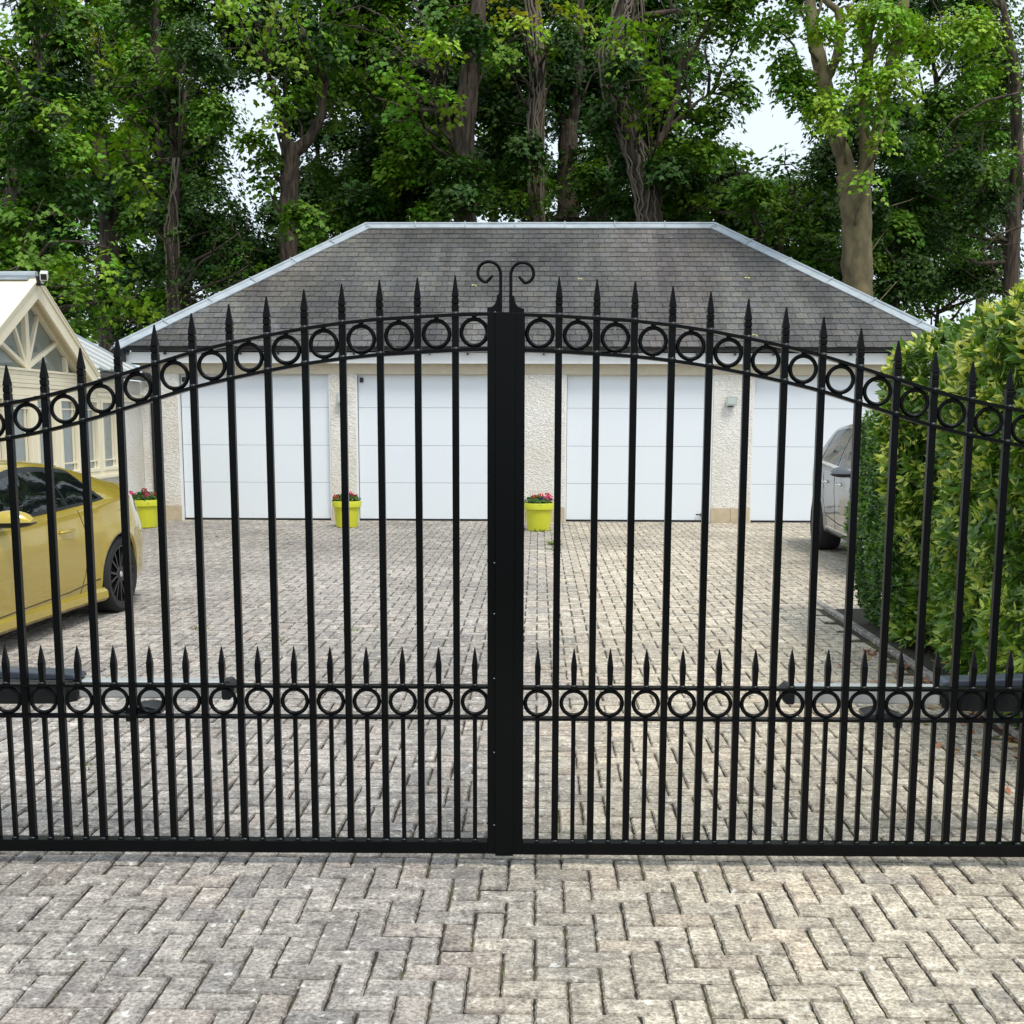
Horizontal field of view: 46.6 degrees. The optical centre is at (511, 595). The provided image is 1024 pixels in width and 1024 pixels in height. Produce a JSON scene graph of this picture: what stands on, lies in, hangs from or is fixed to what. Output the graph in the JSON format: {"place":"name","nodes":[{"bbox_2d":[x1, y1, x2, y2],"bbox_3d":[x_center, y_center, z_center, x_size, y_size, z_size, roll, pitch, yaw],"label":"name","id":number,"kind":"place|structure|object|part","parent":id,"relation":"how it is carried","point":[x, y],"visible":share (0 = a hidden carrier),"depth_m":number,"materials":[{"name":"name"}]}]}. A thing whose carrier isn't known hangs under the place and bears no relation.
{"place":"outdoors","nodes":[
{"label":"outdoors","id":0,"kind":"place"},
{"bbox_2d":[0,520,1023,1023],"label":"driveway","id":1,"kind":"structure","parent":0,"point":[302,938],"depth_m":4.66,"materials":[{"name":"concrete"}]},
{"bbox_2d":[0,459,143,634],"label":"parked coupe","id":2,"kind":"object","parent":1,"relation":"on","point":[71,540],"visible":0.79,"depth_m":9.54,"materials":[{"name":"yellow paint"}]},
{"bbox_3d":[-3.744,-0.744,8.934,0.200,0.334,1.335,1,8,5],"label":"side window","id":3,"kind":"part","parent":2,"relation":"part of","materials":[{"name":"black glass"}]},
{"bbox_3d":[-3.656,-0.910,9.878,0.199,0.265,0.520,1,8,5],"label":"side window","id":4,"kind":"part","parent":2,"relation":"part of","materials":[{"name":"black glass"}]},
{"bbox_2d":[0,271,145,494],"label":"conservatory","id":5,"kind":"object","parent":1,"relation":"on","point":[35,327],"visible":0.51,"depth_m":16.17,"materials":[{"name":"beige paint"}]},
{"bbox_2d":[0,389,6,458],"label":"window","id":6,"kind":"structure","parent":5,"relation":"in","point":[3,454],"depth_m":14.61,"materials":[{"name":"beige paint"}]},
{"bbox_2d":[12,389,35,462],"bbox_3d":[-6.280,-2.016,15.117,0.115,1.200,0.785,0,8,1],"label":"window","id":7,"kind":"structure","parent":5,"relation":"in","point":[25,447],"depth_m":15.27,"materials":[{"name":"beige paint"}]},
{"bbox_2d":[36,271,48,285],"bbox_3d":[-5.950,-4.033,15.036,0.148,0.196,0.315,-3,9,-19],"label":"security camera","id":8,"kind":"object","parent":5,"relation":"attached to","point":[43,276],"visible":1,"depth_m":14.95,"materials":[{"name":"white plastic"}]},
{"bbox_2d":[32,391,59,466],"bbox_3d":[-6.263,-2.131,15.893,0.115,1.200,0.785,0,8,1],"label":"window","id":9,"kind":"structure","parent":5,"relation":"in","point":[39,451],"depth_m":15.85,"materials":[{"name":"beige paint"}]},
{"bbox_2d":[57,393,81,472],"bbox_3d":[-6.246,-2.246,16.669,0.115,1.200,0.785,0,8,1],"label":"window","id":10,"kind":"structure","parent":5,"relation":"in","point":[69,438],"depth_m":16.73,"materials":[{"name":"beige paint"}]},
{"bbox_2d":[87,394,101,475],"bbox_3d":[-6.228,-2.361,17.446,0.115,1.200,0.785,0,8,1],"label":"window","id":11,"kind":"structure","parent":5,"relation":"in","point":[94,426],"depth_m":17.66,"materials":[{"name":"beige paint"}]},
{"bbox_2d":[99,396,118,474],"bbox_3d":[-6.211,-2.476,18.222,0.115,1.200,0.785,0,8,1],"label":"window","id":12,"kind":"structure","parent":5,"relation":"in","point":[108,426],"depth_m":18.28,"materials":[{"name":"beige paint"}]},
{"bbox_2d":[129,488,157,527],"bbox_3d":[-5.786,-1.392,18.678,0.537,0.616,0.512,0,8,1],"label":"flower pot","id":13,"kind":"object","parent":1,"relation":"on","point":[145,503],"visible":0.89,"depth_m":18.53,"materials":[{"name":"plastic"}]},
{"bbox_2d":[0,260,514,855],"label":"driveway gate","id":14,"kind":"structure","parent":1,"relation":"on","point":[500,350],"depth_m":4.44,"materials":[{"name":"black metal"}]},
{"bbox_2d":[0,666,236,721],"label":"gate opener","id":15,"kind":"object","parent":14,"relation":"attached to","point":[40,697],"visible":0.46,"depth_m":4.66,"materials":[{"name":"black metal"}]},
{"bbox_2d":[332,491,361,527],"bbox_3d":[-2.623,-1.385,18.843,0.480,0.573,0.475,0,8,1],"label":"flower pot","id":16,"kind":"object","parent":1,"relation":"on","point":[355,503],"visible":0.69,"depth_m":18.71,"materials":[{"name":"plastic"}]},
{"bbox_2d":[41,524,1016,1015],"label":"weeds","id":17,"kind":"object","parent":1,"relation":"on","point":[567,616],"visible":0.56,"depth_m":9.65,"materials":[{"name":"green plant"}]},
{"bbox_2d":[524,493,553,530],"bbox_3d":[0.413,-1.308,18.353,0.488,0.583,0.490,0,8,1],"label":"flower pot","id":18,"kind":"object","parent":1,"relation":"on","point":[538,515],"visible":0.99,"depth_m":18.20,"materials":[{"name":"plastic"}]},
{"bbox_2d":[509,261,1023,856],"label":"driveway gate","id":19,"kind":"structure","parent":1,"relation":"on","point":[909,845],"depth_m":4.44,"materials":[{"name":"black metal"}]},
{"bbox_2d":[778,674,1022,727],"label":"gate opener","id":20,"kind":"object","parent":19,"relation":"attached to","point":[1007,703],"visible":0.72,"depth_m":4.60,"materials":[{"name":"black metal"}]},
{"bbox_2d":[810,424,938,577],"bbox_3d":[4.904,-1.236,14.196,2.407,1.694,4.920,1,8,4],"label":"parked suv","id":21,"kind":"object","parent":1,"relation":"on","point":[836,467],"visible":0.16,"depth_m":14.89,"materials":[{"name":"grey paint"}]},
{"bbox_3d":[4.202,-2.023,15.870,0.212,0.387,0.480,1,8,4],"label":"side window","id":22,"kind":"part","parent":21,"relation":"part of","materials":[{"name":"glass"}]},
{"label":"side window","id":23,"kind":"part","parent":21,"relation":"part of","materials":[{"name":"grey glass"}]},
{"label":"side window","id":24,"kind":"part","parent":21,"relation":"part of","materials":[{"name":"grey glass"}]},
{"bbox_2d":[822,647,1017,826],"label":"fallen leaves","id":25,"kind":"object","parent":1,"relation":"on","point":[939,744],"visible":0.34,"depth_m":7.03,"materials":[{"name":"brown plant"}]},
{"bbox_2d":[0,0,1023,381],"label":"sky","id":26,"kind":"structure","parent":0,"point":[765,131],"materials":[{"name":"white"}]},
{"label":"ground","id":27,"kind":"structure","parent":0,"visible":0},
{"bbox_2d":[0,65,112,272],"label":"distant tree","id":28,"kind":"object","parent":27,"relation":"on","point":[55,152],"visible":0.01,"depth_m":34.63,"materials":[{"name":"green plant"}]},
{"bbox_2d":[0,0,159,349],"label":"maple tree","id":29,"kind":"object","parent":27,"relation":"on","point":[35,195],"visible":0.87,"depth_m":21.68,"materials":[{"name":"green plant"}]},
{"bbox_2d":[48,0,155,379],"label":"dark tree","id":30,"kind":"object","parent":27,"relation":"on","point":[108,217],"visible":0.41,"depth_m":30.07,"materials":[{"name":"green plant"}]},
{"bbox_2d":[72,27,255,288],"bbox_3d":[-10.517,-10.116,35.015,5.941,13.269,4.994,0,8,1],"label":"distant tree","id":31,"kind":"object","parent":27,"relation":"on","point":[222,157],"depth_m":34.63,"materials":[{"name":"green plant"}]},
{"bbox_2d":[78,0,256,351],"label":"chestnut tree","id":32,"kind":"object","parent":27,"relation":"on","point":[158,118],"visible":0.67,"depth_m":25.45,"materials":[{"name":"green plant"}]},
{"bbox_2d":[89,0,274,336],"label":"ivy clad tree","id":33,"kind":"object","parent":27,"relation":"on","point":[208,115],"visible":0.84,"depth_m":24.38,"materials":[{"name":"green plant"}]},
{"bbox_2d":[201,0,394,275],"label":"forked tree","id":34,"kind":"object","parent":27,"relation":"on","point":[304,52],"visible":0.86,"depth_m":24.96,"materials":[{"name":"green plant"}]},
{"bbox_2d":[209,110,441,285],"bbox_3d":[-5.192,-8.878,35.482,7.459,10.713,4.163,0,8,1],"label":"distant tree","id":35,"kind":"object","parent":27,"relation":"on","point":[334,144],"visible":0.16,"depth_m":33.95,"materials":[{"name":"green plant"}]},
{"bbox_2d":[251,147,476,263],"bbox_3d":[-3.689,-6.540,27.642,5.704,8.394,2.812,-2,9,-13],"label":"understorey tree","id":36,"kind":"object","parent":27,"relation":"on","point":[347,176],"visible":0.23,"depth_m":26.90,"materials":[{"name":"green plant"}]},
{"bbox_2d":[317,12,444,182],"bbox_3d":[-3.724,-10.115,34.520,5.210,13.452,3.702,0,8,1],"label":"distant tree","id":37,"kind":"object","parent":27,"relation":"on","point":[358,110],"visible":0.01,"depth_m":33.82,"materials":[{"name":"green plant"}]},
{"bbox_2d":[320,0,508,229],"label":"sycamore tree","id":38,"kind":"object","parent":27,"relation":"on","point":[406,111],"visible":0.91,"depth_m":24.69,"materials":[{"name":"green plant"}]},
{"bbox_2d":[182,520,809,523],"bbox_3d":[0.632,-1.232,19.941,12.394,0.036,0.094,0,8,1],"label":"threshold","id":39,"kind":"object","parent":27,"relation":"on","point":[473,521],"visible":0.3,"depth_m":19.93,"materials":[{"name":"concrete"}]},
{"bbox_2d":[452,20,557,221],"bbox_3d":[-0.383,-10.187,34.973,3.501,13.481,3.206,-7,11,-40],"label":"distant tree","id":40,"kind":"object","parent":27,"relation":"on","point":[511,106],"visible":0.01,"depth_m":34.24,"materials":[{"name":"green plant"}]},
{"bbox_2d":[110,221,937,523],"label":"garage","id":41,"kind":"structure","parent":27,"relation":"on","point":[694,265],"depth_m":19.90,"materials":[{"name":"stone"}]},
{"bbox_2d":[177,374,331,520],"bbox_3d":[-4.287,-2.485,19.925,2.550,2.430,0.150,0,8,1],"label":"garage door","id":42,"kind":"structure","parent":41,"relation":"in","point":[287,388],"depth_m":19.95,"materials":[{"name":"white metal"}]},
{"bbox_2d":[336,394,339,402],"bbox_3d":[-2.803,-3.247,19.625,0.180,0.175,0.118,0,8,1],"label":"floodlight","id":43,"kind":"object","parent":41,"relation":"attached to","point":[337,398],"visible":0.46,"depth_m":19.57,"materials":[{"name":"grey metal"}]},
{"bbox_2d":[355,374,486,520],"bbox_3d":[-1.343,-2.466,19.862,2.500,2.430,0.150,0,8,1],"label":"garage door","id":44,"kind":"structure","parent":41,"relation":"in","point":[399,389],"depth_m":19.88,"materials":[{"name":"white metal"}]},
{"bbox_2d":[565,375,713,522],"bbox_3d":[2.103,-2.445,19.789,2.441,2.430,0.150,0,8,1],"label":"garage door","id":45,"kind":"structure","parent":41,"relation":"in","point":[614,390],"depth_m":19.81,"materials":[{"name":"white metal"}]},
{"bbox_2d":[726,396,736,406],"bbox_3d":[3.595,-3.188,19.492,0.180,0.175,0.118,0,8,1],"label":"floodlight","id":46,"kind":"object","parent":41,"relation":"attached to","point":[731,401],"visible":1,"depth_m":19.43,"materials":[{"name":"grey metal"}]},
{"bbox_2d":[750,375,903,522],"bbox_3d":[5.191,-2.426,19.723,2.450,2.430,0.150,0,8,1],"label":"garage door","id":47,"kind":"structure","parent":41,"relation":"in","point":[801,403],"depth_m":19.73,"materials":[{"name":"white metal"}]},
{"bbox_2d":[458,0,600,221],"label":"ivy clad tree","id":48,"kind":"object","parent":27,"relation":"on","point":[521,29],"visible":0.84,"depth_m":25.80,"materials":[{"name":"green plant"}]},
{"bbox_2d":[478,137,631,221],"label":"understorey tree","id":49,"kind":"object","parent":27,"relation":"on","point":[589,178],"visible":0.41,"depth_m":27.79,"materials":[{"name":"green plant"}]},
{"bbox_2d":[480,0,630,221],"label":"dark tree","id":50,"kind":"object","parent":27,"relation":"on","point":[575,99],"visible":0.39,"depth_m":28.52,"materials":[{"name":"green plant"}]},
{"bbox_2d":[546,16,722,189],"bbox_3d":[3.330,-10.317,35.458,5.699,13.618,3.587,0,8,1],"label":"distant tree","id":51,"kind":"object","parent":27,"relation":"on","point":[674,38],"visible":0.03,"depth_m":33.96,"materials":[{"name":"green plant"}]},
{"bbox_2d":[573,0,768,221],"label":"ivy clad tree","id":52,"kind":"object","parent":27,"relation":"on","point":[634,54],"visible":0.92,"depth_m":24.09,"materials":[{"name":"green plant"}]},
{"bbox_2d":[612,163,841,254],"bbox_3d":[6.360,-8.017,34.790,7.963,9.282,4.443,0,8,1],"label":"distant tree","id":53,"kind":"object","parent":27,"relation":"on","point":[776,183],"visible":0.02,"depth_m":33.80,"materials":[{"name":"green plant"}]},
{"bbox_2d":[670,141,873,287],"bbox_3d":[5.429,-5.932,25.984,4.456,7.732,4.531,-6,11,-37],"label":"young maple tree","id":54,"kind":"object","parent":27,"relation":"on","point":[803,218],"visible":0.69,"depth_m":24.57,"materials":[{"name":"green plant"}]},
{"bbox_2d":[736,0,959,307],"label":"tall tree","id":55,"kind":"object","parent":27,"relation":"on","point":[857,116],"visible":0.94,"depth_m":21.12,"materials":[{"name":"green plant"}]},
{"bbox_2d":[814,214,966,308],"bbox_3d":[7.268,-4.581,23.500,3.222,5.799,1.450,0,8,1],"label":"holly bush","id":56,"kind":"object","parent":27,"relation":"on","point":[925,265],"visible":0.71,"depth_m":23.04,"materials":[{"name":"green plant"}]},
{"bbox_2d":[816,598,1018,739],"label":"kerb","id":57,"kind":"structure","parent":27,"relation":"on","point":[874,639],"depth_m":8.89,"materials":[{"name":"concrete"}]},
{"bbox_2d":[872,159,971,321],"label":"distant tree","id":58,"kind":"object","parent":27,"relation":"on","point":[918,303],"visible":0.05,"depth_m":33.87,"materials":[{"name":"green plant"}]},
{"bbox_2d":[835,608,1019,726],"bbox_3d":[4.280,0.882,5.556,3.000,0.044,10.320,0,8,1],"label":"planting bed","id":59,"kind":"object","parent":27,"relation":"on","point":[859,618],"visible":0.14,"depth_m":8.94,"materials":[{"name":"soil"}]},
{"bbox_2d":[841,395,1023,647],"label":"privet bush","id":60,"kind":"object","parent":59,"relation":"on","point":[868,575],"visible":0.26,"depth_m":9.35,"materials":[{"name":"green plant"}]},
{"bbox_2d":[872,280,1023,728],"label":"laurel hedge","id":61,"kind":"object","parent":59,"relation":"on","point":[987,340],"visible":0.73,"depth_m":7.38,"materials":[{"name":"green plant"}]},
{"bbox_2d":[873,246,1023,327],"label":"elder bush","id":62,"kind":"object","parent":27,"relation":"on","point":[945,307],"visible":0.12,"depth_m":27.06,"materials":[{"name":"green plant"}]},
{"bbox_2d":[877,0,1023,310],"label":"beech tree","id":63,"kind":"object","parent":27,"relation":"on","point":[980,26],"visible":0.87,"depth_m":23.64,"materials":[{"name":"green plant"}]},
{"bbox_2d":[886,23,1023,310],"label":"distant tree","id":64,"kind":"object","parent":27,"relation":"on","point":[950,68],"visible":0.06,"depth_m":34.41,"materials":[{"name":"green plant"}]}
]}

